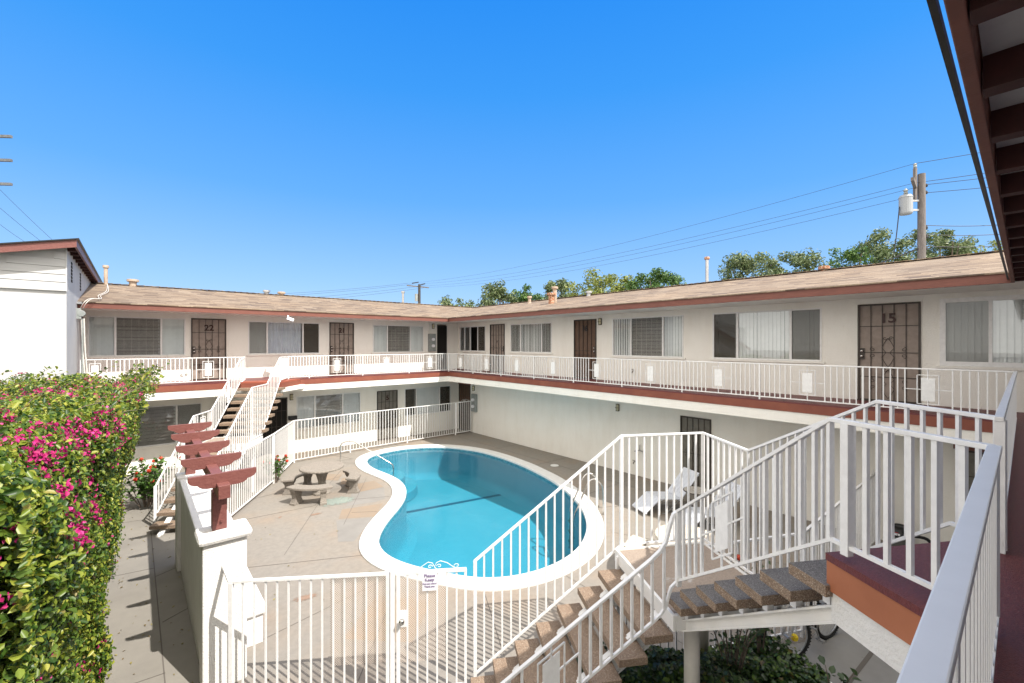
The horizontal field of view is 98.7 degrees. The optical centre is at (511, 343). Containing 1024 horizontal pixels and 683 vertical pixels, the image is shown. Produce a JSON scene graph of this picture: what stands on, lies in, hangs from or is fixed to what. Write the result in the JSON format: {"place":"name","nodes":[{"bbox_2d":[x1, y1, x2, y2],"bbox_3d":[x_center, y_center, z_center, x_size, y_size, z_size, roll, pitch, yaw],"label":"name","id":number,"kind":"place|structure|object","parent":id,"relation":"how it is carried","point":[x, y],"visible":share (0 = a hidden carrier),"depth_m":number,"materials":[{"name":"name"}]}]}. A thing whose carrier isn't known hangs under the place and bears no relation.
{"place":"outdoors","nodes":[
{"label":"outdoors","id":0,"kind":"place"},
{"bbox_2d":[99,463,275,682],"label":"path","id":1,"kind":"structure","parent":0,"point":[142,653],"depth_m":6.86,"materials":[{"name":"concrete"}]},
{"bbox_2d":[0,359,169,682],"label":"bougainvillea hedge","id":2,"kind":"object","parent":1,"relation":"on","point":[67,448],"visible":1,"depth_m":3.58,"materials":[{"name":"green plant"}]},
{"bbox_2d":[121,452,180,507],"bbox_3d":[-9.162,3.472,11.159,1.310,1.226,1.532,0,0,-7],"label":"geranium","id":3,"kind":"object","parent":1,"relation":"on","point":[146,484],"visible":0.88,"depth_m":10.88,"materials":[{"name":"green plant"}]},
{"bbox_2d":[111,507,199,682],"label":"path joints","id":4,"kind":"object","parent":1,"relation":"on","point":[163,673],"visible":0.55,"depth_m":6.73,"materials":[{"name":"grey concrete"}]},
{"bbox_2d":[123,454,275,485],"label":"walkway","id":5,"kind":"structure","parent":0,"point":[182,470],"depth_m":14.06,"materials":[{"name":"concrete"}]},
{"bbox_2d":[0,0,1000,306],"label":"sky","id":6,"kind":"structure","parent":0,"point":[293,147],"materials":[{"name":"blue"}]},
{"bbox_2d":[229,429,881,682],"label":"pool deck","id":7,"kind":"structure","parent":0,"point":[316,540],"depth_m":7.78,"materials":[{"name":"concrete"}]},
{"bbox_2d":[175,470,264,682],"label":"pier wall","id":8,"kind":"structure","parent":7,"relation":"on","point":[204,553],"depth_m":5.38,"materials":[{"name":"paint"}]},
{"bbox_2d":[167,421,255,530],"bbox_3d":[-4.794,1.975,6.809,0.680,0.910,4.620,0,0,-41],"label":"pergola","id":9,"kind":"object","parent":8,"relation":"on","point":[195,450],"visible":1,"depth_m":5.85,"materials":[{"name":"paint"}]},
{"bbox_2d":[220,420,293,515],"bbox_3d":[-6.957,3.393,12.363,0.126,1.475,5.732,0,0,-11],"label":"pool fence","id":10,"kind":"object","parent":7,"relation":"on","point":[285,439],"visible":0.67,"depth_m":12.37,"materials":[{"name":"white metal"}]},
{"bbox_2d":[110,493,408,682],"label":"fallen leaves","id":11,"kind":"object","parent":7,"relation":"on","point":[174,605],"visible":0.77,"depth_m":6.95,"materials":[{"name":"brown plant"}]},
{"bbox_2d":[261,454,288,482],"bbox_3d":[-7.055,3.708,13.077,0.754,0.812,0.606,0,0,-41],"label":"geranium","id":12,"kind":"object","parent":7,"relation":"on","point":[279,468],"visible":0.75,"depth_m":13.05,"materials":[{"name":"green plant"}]},
{"bbox_2d":[281,471,312,494],"bbox_3d":[-6.003,3.902,12.362,0.448,0.455,1.187,0,0,17],"label":"curved bench","id":13,"kind":"object","parent":7,"relation":"on","point":[289,480],"visible":0.7,"depth_m":12.15,"materials":[{"name":"concrete"}]},
{"bbox_2d":[293,594,316,601],"bbox_3d":[-3.346,4.122,7.139,0.600,0.001,0.300,0,0,-32],"label":"stain","id":14,"kind":"object","parent":7,"relation":"on","point":[305,597],"visible":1,"depth_m":7.13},
{"bbox_2d":[222,565,389,682],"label":"pool fence","id":15,"kind":"object","parent":7,"relation":"on","point":[231,583],"visible":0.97,"depth_m":5.03,"materials":[{"name":"white metal"}]},
{"bbox_2d":[390,560,466,682],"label":"pool gate","id":16,"kind":"structure","parent":15,"relation":"attached to","point":[402,619],"depth_m":5.13,"materials":[{"name":"white metal"}]},
{"bbox_2d":[422,573,436,590],"bbox_3d":[-0.961,2.777,5.122,0.165,0.205,0.008,0,0,-7],"label":"notice sign","id":17,"kind":"object","parent":16,"relation":"attached to","point":[429,581],"visible":1,"depth_m":5.12,"materials":[{"name":"white plastic"}]},
{"bbox_2d":[286,483,332,505],"bbox_3d":[-5.208,3.902,11.328,1.187,0.455,0.448,0,0,-3],"label":"curved bench","id":18,"kind":"object","parent":7,"relation":"on","point":[296,490],"visible":1,"depth_m":11.23,"materials":[{"name":"concrete"}]},
{"bbox_2d":[299,461,343,495],"bbox_3d":[-5.243,3.752,12.124,1.144,0.755,1.144,0,0,-41],"label":"stone table","id":19,"kind":"object","parent":7,"relation":"on","point":[320,470],"visible":0.93,"depth_m":12.01,"materials":[{"name":"beige stone"}]},
{"bbox_2d":[326,474,341,480],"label":"deck slab","id":20,"kind":"structure","parent":7,"relation":"on","point":[331,476],"depth_m":13.58,"materials":[{"name":"concrete"}]},
{"bbox_2d":[319,496,353,506],"bbox_3d":[-4.582,4.122,11.505,1.240,0.001,0.840,0,0,-33],"label":"paint patch","id":21,"kind":"object","parent":7,"relation":"on","point":[337,501],"visible":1,"depth_m":11.54,"materials":[{"name":"paint"}]},
{"bbox_2d":[336,517,373,541],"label":"deck slab","id":22,"kind":"structure","parent":7,"relation":"on","point":[349,530],"depth_m":9.80,"materials":[{"name":"grey concrete"}]},
{"bbox_2d":[339,503,382,518],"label":"deck slab","id":23,"kind":"structure","parent":7,"relation":"on","point":[361,511],"depth_m":10.79,"materials":[{"name":"concrete"}]},
{"bbox_2d":[345,481,382,491],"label":"deck slab","id":24,"kind":"structure","parent":7,"relation":"on","point":[365,486],"depth_m":12.68,"materials":[{"name":"concrete"}]},
{"bbox_2d":[343,468,360,493],"bbox_3d":[-4.525,3.902,12.467,0.448,0.455,1.187,0,0,-26],"label":"curved bench","id":25,"kind":"object","parent":24,"relation":"on","point":[353,475],"visible":1,"depth_m":12.12,"materials":[{"name":"concrete"}]},
{"bbox_2d":[346,487,384,505],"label":"deck slab","id":26,"kind":"structure","parent":7,"relation":"on","point":[368,496],"depth_m":11.85,"materials":[{"name":"grey concrete"}]},
{"bbox_2d":[293,402,455,462],"bbox_3d":[-5.074,3.393,17.538,6.833,1.475,0.142,0,0,-43],"label":"pool fence","id":27,"kind":"object","parent":7,"relation":"on","point":[350,449],"visible":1,"depth_m":17.11,"materials":[{"name":"white metal"}]},
{"bbox_2d":[456,399,470,432],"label":"pool gate","id":28,"kind":"structure","parent":27,"relation":"attached to","point":[460,416],"depth_m":19.99,"materials":[{"name":"white metal"}]},
{"bbox_2d":[345,596,430,641],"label":"deck slab","id":29,"kind":"structure","parent":7,"relation":"on","point":[411,602],"depth_m":6.52,"materials":[{"name":"concrete"}]},
{"bbox_2d":[355,444,603,591],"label":"swimming pool","id":30,"kind":"structure","parent":7,"relation":"in","point":[462,506],"depth_m":12.76,"materials":[{"name":"liquid"}]},
{"bbox_2d":[340,441,393,476],"bbox_3d":[-4.893,4.250,14.832,1.807,1.961,0.171,0,0,-6],"label":"pool handrail","id":31,"kind":"object","parent":30,"relation":"attached to","point":[368,450],"visible":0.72,"depth_m":14.84,"materials":[{"name":"silver metal"}]},
{"bbox_2d":[568,473,603,550],"bbox_3d":[1.814,4.190,10.812,0.805,1.881,0.512,0,0,-4],"label":"pool ladder","id":32,"kind":"object","parent":30,"relation":"attached to","point":[569,531],"visible":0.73,"depth_m":10.80,"materials":[{"name":"silver metal"}]},
{"bbox_2d":[249,435,786,682],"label":"deck joints","id":33,"kind":"object","parent":7,"relation":"on","point":[395,589],"visible":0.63,"depth_m":8.47,"materials":[{"name":"grey concrete"}]},
{"bbox_2d":[625,535,647,587],"bbox_3d":[2.258,3.902,7.861,0.452,0.455,1.210,0,0,9],"label":"curved bench","id":34,"kind":"object","parent":7,"relation":"on","point":[632,538],"visible":0.16,"depth_m":8.16,"materials":[{"name":"concrete"}]},
{"bbox_2d":[632,467,698,513],"bbox_3d":[3.819,3.666,10.936,1.550,0.912,0.580,0,0,-17],"label":"sun lounger","id":35,"kind":"object","parent":7,"relation":"on","point":[662,493],"visible":0.69,"depth_m":10.93,"materials":[{"name":"white plastic"}]},
{"bbox_2d":[654,525,714,548],"bbox_3d":[3.061,3.752,7.727,1.064,0.755,1.064,0,0,-41],"label":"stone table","id":36,"kind":"object","parent":7,"relation":"on","point":[662,532],"visible":0.22,"depth_m":7.77,"materials":[{"name":"white stone"}]},
{"bbox_2d":[683,486,706,522],"bbox_3d":[4.333,3.780,10.316,0.604,0.689,0.604,0,0,-41],"label":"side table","id":37,"kind":"object","parent":7,"relation":"on","point":[692,489],"visible":0.49,"depth_m":10.30,"materials":[{"name":"plastic"}]},
{"bbox_2d":[686,482,739,527],"bbox_3d":[4.399,3.666,9.868,1.550,0.912,0.580,0,0,-17],"label":"sun lounger","id":38,"kind":"object","parent":7,"relation":"on","point":[715,503],"visible":0.16,"depth_m":9.87,"materials":[{"name":"white plastic"}]},
{"bbox_2d":[615,482,861,650],"bbox_3d":[4.286,3.393,6.710,6.436,1.475,0.778,0,0,-29],"label":"pool fence","id":39,"kind":"object","parent":7,"relation":"on","point":[858,518],"visible":0.12,"depth_m":6.65,"materials":[{"name":"white metal"}]},
{"bbox_2d":[870,469,874,546],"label":"pool gate","id":40,"kind":"structure","parent":39,"relation":"attached to","point":[872,509],"depth_m":8.85,"materials":[{"name":"white metal"}]},
{"bbox_2d":[317,433,899,682],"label":"ground","id":41,"kind":"structure","parent":0,"point":[842,651],"depth_m":5.78,"materials":[{"name":"concrete"}]},
{"bbox_2d":[0,135,12,185],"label":"utility pole","id":42,"kind":"object","parent":41,"relation":"on","point":[5,160],"visible":1,"depth_m":19.33,"materials":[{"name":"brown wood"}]},
{"bbox_2d":[0,238,102,385],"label":"neighbour building","id":43,"kind":"structure","parent":41,"relation":"on","point":[44,284],"depth_m":9.67,"materials":[{"name":"paint"}]},
{"bbox_2d":[76,284,108,375],"bbox_3d":[-12.602,0.926,13.543,0.460,6.008,4.615,0,0,-35],"label":"downspout","id":44,"kind":"object","parent":43,"relation":"attached to","point":[80,313],"visible":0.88,"depth_m":11.71,"materials":[{"name":"grey paint"}]},
{"bbox_2d":[149,356,304,536],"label":"staircase","id":45,"kind":"structure","parent":41,"relation":"on","point":[273,387],"depth_m":12.35,"materials":[{"name":"paint"}]},
{"bbox_2d":[154,357,244,522],"bbox_3d":[-8.298,2.280,12.007,0.083,3.701,4.459,0,0,-8],"label":"stair handrail","id":46,"kind":"object","parent":45,"relation":"on","point":[193,418],"visible":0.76,"depth_m":11.77,"materials":[{"name":"white metal"}]},
{"bbox_2d":[407,282,428,303],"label":"utility pole","id":47,"kind":"object","parent":41,"relation":"on","point":[418,297],"visible":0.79,"depth_m":59.87,"materials":[{"name":"grey"}]},
{"bbox_2d":[437,295,474,306],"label":"tree","id":48,"kind":"object","parent":41,"relation":"on","point":[446,301],"visible":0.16,"depth_m":41.30,"materials":[{"name":"green plant"}]},
{"bbox_2d":[475,279,519,306],"bbox_3d":[-1.109,-0.540,36.069,3.799,9.374,3.435,0,0,-41],"label":"tree","id":49,"kind":"object","parent":41,"relation":"on","point":[494,293],"visible":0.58,"depth_m":35.33,"materials":[{"name":"green plant"}]},
{"bbox_2d":[511,283,544,301],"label":"tree","id":50,"kind":"object","parent":41,"relation":"on","point":[523,295],"visible":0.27,"depth_m":37.04,"materials":[{"name":"green plant"}]},
{"bbox_2d":[77,0,1023,682],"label":"apartment building","id":51,"kind":"structure","parent":41,"relation":"on","point":[945,316],"depth_m":12.25,"materials":[{"name":"beige paint"}]},
{"bbox_2d":[102,265,108,284],"bbox_3d":[-14.289,-2.285,15.464,0.209,0.930,0.204,0,0,-41],"label":"roof vent","id":52,"kind":"object","parent":51,"relation":"on","point":[105,267],"visible":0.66,"depth_m":15.42,"materials":[{"name":"beige metal"}]},
{"bbox_2d":[126,279,138,285],"bbox_3d":[-13.774,-2.085,15.971,0.418,0.490,0.408,0,0,-41],"label":"roof vent","id":53,"kind":"object","parent":51,"relation":"on","point":[133,282],"visible":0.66,"depth_m":15.87,"materials":[{"name":"beige metal"}]},
{"bbox_2d":[84,316,187,358],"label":"window","id":54,"kind":"structure","parent":51,"relation":"in","point":[113,336],"depth_m":13.68,"materials":[{"name":"grey glass"}]},
{"bbox_2d":[80,357,242,383],"bbox_3d":[-10.082,0.839,12.957,3.789,0.822,0.032,0,0,-41],"label":"guard railing","id":55,"kind":"object","parent":51,"relation":"on","point":[208,369],"visible":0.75,"depth_m":13.12,"materials":[{"name":"white metal"}]},
{"bbox_2d":[135,403,203,449],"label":"window","id":56,"kind":"structure","parent":51,"relation":"in","point":[154,431],"depth_m":14.11,"materials":[{"name":"grey glass"}]},
{"bbox_2d":[191,318,226,380],"bbox_3d":[-10.222,0.192,14.835,1.000,2.059,0.105,0,0,-41],"label":"door","id":57,"kind":"structure","parent":51,"relation":"in","point":[208,336],"depth_m":14.84,"materials":[{"name":"brown metal"}]},
{"bbox_2d":[214,401,245,457],"bbox_3d":[-9.763,3.072,15.228,0.950,2.119,0.105,0,0,-41],"label":"door","id":58,"kind":"structure","parent":51,"relation":"in","point":[230,405],"depth_m":15.19,"materials":[{"name":"brown metal"}]},
{"bbox_2d":[261,397,286,454],"bbox_3d":[-8.740,3.071,16.133,0.900,2.118,0.060,0,0,-41],"label":"door","id":59,"kind":"structure","parent":51,"relation":"in","point":[279,420],"depth_m":16.18,"materials":[{"name":"brown metal"}]},
{"bbox_2d":[246,321,321,355],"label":"window","id":60,"kind":"structure","parent":51,"relation":"in","point":[265,338],"depth_m":16.40,"materials":[{"name":"grey glass"}]},
{"bbox_2d":[295,392,361,430],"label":"window","id":61,"kind":"structure","parent":51,"relation":"in","point":[310,406],"depth_m":17.43,"materials":[{"name":"glass"}]},
{"bbox_2d":[329,322,353,373],"bbox_3d":[-6.853,0.192,17.719,0.990,2.059,0.105,0,0,-41],"label":"door","id":62,"kind":"structure","parent":51,"relation":"in","point":[341,335],"depth_m":17.74,"materials":[{"name":"brown metal"}]},
{"bbox_2d":[288,353,447,378],"bbox_3d":[-5.225,0.839,17.115,6.419,0.822,0.032,0,0,-41],"label":"guard railing","id":63,"kind":"object","parent":51,"relation":"on","point":[386,363],"visible":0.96,"depth_m":16.70,"materials":[{"name":"white metal"}]},
{"bbox_2d":[377,390,397,440],"bbox_3d":[-5.375,3.082,18.983,0.960,2.099,0.105,0,0,-41],"label":"door","id":64,"kind":"structure","parent":51,"relation":"in","point":[388,399],"depth_m":19.02,"materials":[{"name":"brown metal"}]},
{"bbox_2d":[371,325,424,353],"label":"window","id":65,"kind":"structure","parent":51,"relation":"in","point":[396,339],"depth_m":19.39,"materials":[{"name":"grey glass"}]},
{"bbox_2d":[403,385,451,417],"bbox_3d":[-3.870,2.650,20.324,2.530,1.280,0.124,0,0,-41],"label":"window","id":66,"kind":"structure","parent":51,"relation":"in","point":[423,396],"depth_m":20.34,"materials":[{"name":"glass"}]},
{"bbox_2d":[428,323,435,350],"bbox_3d":[-3.684,-0.299,20.329,0.360,1.318,0.200,0,0,-41],"label":"meter cabinet","id":67,"kind":"object","parent":51,"relation":"attached to","point":[431,342],"visible":1,"depth_m":20.28,"materials":[{"name":"grey metal"}]},
{"bbox_2d":[437,326,446,368],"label":"door","id":68,"kind":"structure","parent":51,"relation":"in","point":[441,330],"depth_m":20.84,"materials":[{"name":"black"}]},
{"bbox_2d":[459,384,470,431],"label":"door","id":69,"kind":"structure","parent":51,"relation":"in","point":[464,390],"depth_m":21.00,"materials":[{"name":"brown metal"}]},
{"bbox_2d":[458,326,485,352],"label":"window","id":70,"kind":"structure","parent":51,"relation":"in","point":[473,337],"depth_m":20.97,"materials":[{"name":"glass"}]},
{"bbox_2d":[471,384,476,411],"bbox_3d":[-1.775,2.405,20.252,0.200,1.470,0.360,0,0,-41],"label":"meter cabinet","id":71,"kind":"object","parent":51,"relation":"attached to","point":[473,402],"visible":0.98,"depth_m":20.16,"materials":[{"name":"grey metal"}]},
{"bbox_2d":[490,324,504,371],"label":"door","id":72,"kind":"structure","parent":51,"relation":"in","point":[497,331],"depth_m":19.09,"materials":[{"name":"brown metal"}]},
{"bbox_2d":[509,322,552,353],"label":"window","id":73,"kind":"structure","parent":51,"relation":"in","point":[531,338],"depth_m":17.78,"materials":[{"name":"grey glass"}]},
{"bbox_2d":[547,293,555,303],"bbox_3d":[1.591,-1.705,17.749,0.456,0.670,0.445,0,0,-41],"label":"roof vent","id":74,"kind":"object","parent":51,"relation":"on","point":[551,298],"visible":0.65,"depth_m":17.64,"materials":[{"name":"beige metal"}]},
{"bbox_2d":[574,319,596,378],"bbox_3d":[2.536,0.192,15.334,0.105,2.059,1.020,0,0,-41],"label":"door","id":75,"kind":"structure","parent":51,"relation":"in","point":[585,331],"depth_m":15.35,"materials":[{"name":"brown wood"}]},
{"bbox_2d":[610,315,685,359],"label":"window","id":76,"kind":"structure","parent":51,"relation":"in","point":[654,337],"depth_m":13.55,"materials":[{"name":"grey glass"}]},
{"bbox_2d":[680,415,711,494],"bbox_3d":[5.128,3.101,12.306,0.105,2.059,0.910,0,0,-41],"label":"door","id":77,"kind":"structure","parent":51,"relation":"in","point":[687,424],"depth_m":12.29,"materials":[{"name":"brown metal"}]},
{"bbox_2d":[704,256,709,281],"bbox_3d":[6.775,-2.425,15.276,0.209,1.170,0.204,0,0,-41],"label":"roof vent","id":78,"kind":"object","parent":51,"relation":"on","point":[707,258],"visible":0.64,"depth_m":15.23,"materials":[{"name":"white metal"}]},
{"bbox_2d":[448,353,1013,413],"bbox_3d":[2.532,0.839,13.020,0.032,0.822,16.309,0,0,-41],"label":"guard railing","id":79,"kind":"object","parent":51,"relation":"on","point":[927,389],"visible":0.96,"depth_m":9.90,"materials":[{"name":"white metal"}]},
{"bbox_2d":[710,308,824,363],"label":"window","id":80,"kind":"structure","parent":51,"relation":"in","point":[789,335],"depth_m":10.94,"materials":[{"name":"grey glass"}]},
{"bbox_2d":[857,301,921,404],"bbox_3d":[7.826,0.192,9.153,0.105,2.059,1.030,0,0,-41],"label":"door","id":81,"kind":"structure","parent":51,"relation":"in","point":[889,334],"depth_m":9.15,"materials":[{"name":"brown metal"}]},
{"bbox_2d":[896,445,1001,682],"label":"guard railing","id":82,"kind":"object","parent":51,"relation":"on","point":[955,638],"visible":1,"depth_m":0.92,"materials":[{"name":"white metal"}]},
{"bbox_2d":[969,451,983,490],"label":"door","id":83,"kind":"structure","parent":51,"relation":"in","point":[971,453],"depth_m":8.26,"materials":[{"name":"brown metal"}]},
{"bbox_2d":[935,294,1023,370],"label":"window","id":84,"kind":"structure","parent":51,"relation":"in","point":[984,332],"depth_m":8.17,"materials":[{"name":"white glass"}]},
{"bbox_2d":[993,371,1017,553],"bbox_3d":[5.321,0.824,4.686,6.559,0.793,0.050,0,0,-41],"label":"guard railing","id":85,"kind":"object","parent":51,"relation":"on","point":[1006,409],"visible":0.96,"depth_m":2.68,"materials":[{"name":"white metal"}]},
{"bbox_2d":[538,277,577,299],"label":"tree","id":86,"kind":"object","parent":41,"relation":"on","point":[561,284],"visible":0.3,"depth_m":33.48,"materials":[{"name":"green plant"}]},
{"bbox_2d":[565,267,636,296],"bbox_3d":[6.291,-0.456,29.988,4.857,9.206,4.768,0,0,28],"label":"tree","id":87,"kind":"object","parent":41,"relation":"on","point":[599,283],"visible":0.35,"depth_m":29.09,"materials":[{"name":"green plant"}]},
{"bbox_2d":[621,267,686,290],"bbox_3d":[9.301,-0.291,27.971,4.376,8.876,4.805,0,0,-41],"label":"tree","id":88,"kind":"object","parent":41,"relation":"on","point":[664,278],"visible":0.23,"depth_m":27.41,"materials":[{"name":"green plant"}]},
{"bbox_2d":[470,400,1006,682],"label":"staircase","id":89,"kind":"structure","parent":41,"relation":"on","point":[875,609],"depth_m":4.21,"materials":[{"name":"metal"}]},
{"bbox_2d":[500,417,999,682],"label":"stair handrail","id":90,"kind":"object","parent":89,"relation":"on","point":[552,668],"visible":0.96,"depth_m":2.75,"materials":[{"name":"white metal"}]},
{"bbox_2d":[718,250,784,279],"bbox_3d":[14.139,-0.689,26.309,4.115,9.673,3.891,0,0,-41],"label":"tree","id":91,"kind":"object","parent":41,"relation":"on","point":[740,262],"visible":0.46,"depth_m":25.46,"materials":[{"name":"green plant"}]},
{"bbox_2d":[761,247,825,273],"bbox_3d":[17.375,-0.896,26.966,3.427,10.087,4.095,0,0,-41],"label":"tree","id":92,"kind":"object","parent":41,"relation":"on","point":[796,259],"visible":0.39,"depth_m":26.43,"materials":[{"name":"green plant"}]},
{"bbox_2d":[761,601,838,655],"bbox_3d":[3.969,3.639,6.024,1.612,1.007,0.592,0,0,-41],"label":"bicycle","id":93,"kind":"object","parent":41,"relation":"on","point":[821,637],"visible":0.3,"depth_m":5.74,"materials":[{"name":"black rubber"}]},
{"bbox_2d":[823,244,879,267],"bbox_3d":[19.169,-0.748,24.991,2.672,9.791,2.832,0,0,-41],"label":"tree","id":94,"kind":"object","parent":41,"relation":"on","point":[850,255],"visible":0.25,"depth_m":24.74,"materials":[{"name":"green plant"}]},
{"bbox_2d":[849,651,873,682],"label":"ground joints","id":95,"kind":"object","parent":41,"relation":"on","point":[863,663],"visible":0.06,"depth_m":5.65,"materials":[{"name":"grey concrete"}]},
{"bbox_2d":[844,227,940,266],"bbox_3d":[21.744,-1.301,25.318,5.077,10.897,4.279,0,0,-41],"label":"tree","id":96,"kind":"object","parent":41,"relation":"on","point":[882,251],"visible":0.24,"depth_m":24.46,"materials":[{"name":"green plant"}]},
{"bbox_2d":[898,163,928,258],"bbox_3d":[17.247,-1.800,18.907,2.566,11.860,0.784,0,0,-32],"label":"utility pole","id":97,"kind":"object","parent":41,"relation":"on","point":[907,200],"visible":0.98,"depth_m":18.76,"materials":[{"name":"brown wood"}]},
{"bbox_2d":[416,164,911,282],"bbox_3d":[1.518,-7.637,39.420,0.015,1.182,51.834,0,0,-37],"label":"power line","id":98,"kind":"object","parent":97,"relation":"attached to","point":[714,219],"visible":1,"depth_m":24.91,"materials":[{"name":"black metal"}]},
{"bbox_2d":[423,184,908,283],"bbox_3d":[1.918,-7.310,39.420,0.015,1.635,51.352,0,0,-37],"label":"power line","id":99,"kind":"object","parent":97,"relation":"attached to","point":[703,234],"visible":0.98,"depth_m":25.87,"materials":[{"name":"black metal"}]},
{"bbox_2d":[430,188,911,285],"bbox_3d":[2.833,-7.120,39.420,0.015,1.516,50.895,0,0,-36],"label":"power line","id":100,"kind":"object","parent":97,"relation":"attached to","point":[696,240],"visible":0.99,"depth_m":26.47,"materials":[{"name":"black metal"}]},
{"bbox_2d":[447,200,894,286],"bbox_3d":[3.183,-6.870,39.420,0.015,1.615,50.486,0,0,-35],"label":"power line","id":101,"kind":"object","parent":97,"relation":"attached to","point":[703,244],"visible":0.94,"depth_m":25.93,"materials":[{"name":"black metal"}]},
{"bbox_2d":[893,206,899,255],"bbox_3d":[16.488,-4.819,18.848,0.288,2.105,0.037,0,0,0],"label":"power line","id":102,"kind":"object","parent":97,"relation":"attached to","point":[896,230],"visible":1,"depth_m":18.84,"materials":[{"name":"black metal"}]},
{"bbox_2d":[909,228,978,258],"bbox_3d":[25.729,-1.397,25.992,2.973,11.088,3.202,0,0,-7],"label":"tree","id":103,"kind":"object","parent":41,"relation":"on","point":[947,243],"visible":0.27,"depth_m":25.70,"materials":[{"name":"green plant"}]},
{"bbox_2d":[963,240,1002,253],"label":"tree","id":104,"kind":"object","parent":41,"relation":"on","point":[985,249],"visible":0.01,"depth_m":27.68,"materials":[{"name":"green plant"}]},
{"label":"soil bed","id":105,"kind":"structure","parent":41,"relation":"on","visible":0},
{"bbox_2d":[576,632,829,682],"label":"ivy ground cover","id":106,"kind":"object","parent":105,"relation":"on","point":[665,665],"visible":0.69,"depth_m":5.14,"materials":[{"name":"green plant"}]},
{"bbox_2d":[709,628,798,673],"bbox_3d":[2.739,3.411,5.098,1.029,0.943,0.510,0,0,10],"label":"rose bush","id":107,"kind":"object","parent":106,"relation":"on","point":[795,637],"visible":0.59,"depth_m":5.13,"materials":[{"name":"green plant"}]},
{"bbox_2d":[737,554,773,655],"bbox_3d":[3.099,3.343,5.539,0.458,1.377,0.377,0,0,-41],"label":"rose bush","id":108,"kind":"object","parent":106,"relation":"on","point":[761,632],"visible":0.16,"depth_m":5.51,"materials":[{"name":"green plant"}]},
{"bbox_2d":[813,655,861,682],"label":"rose sprig","id":109,"kind":"object","parent":106,"relation":"on","point":[832,669],"visible":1,"depth_m":4.80,"materials":[{"name":"green plant"}]},
{"bbox_2d":[891,523,930,545],"bbox_3d":[7.784,3.819,8.618,0.435,0.566,0.735,0,0,-67],"label":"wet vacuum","id":110,"kind":"object","parent":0,"point":[899,530],"visible":0.23,"depth_m":8.53,"materials":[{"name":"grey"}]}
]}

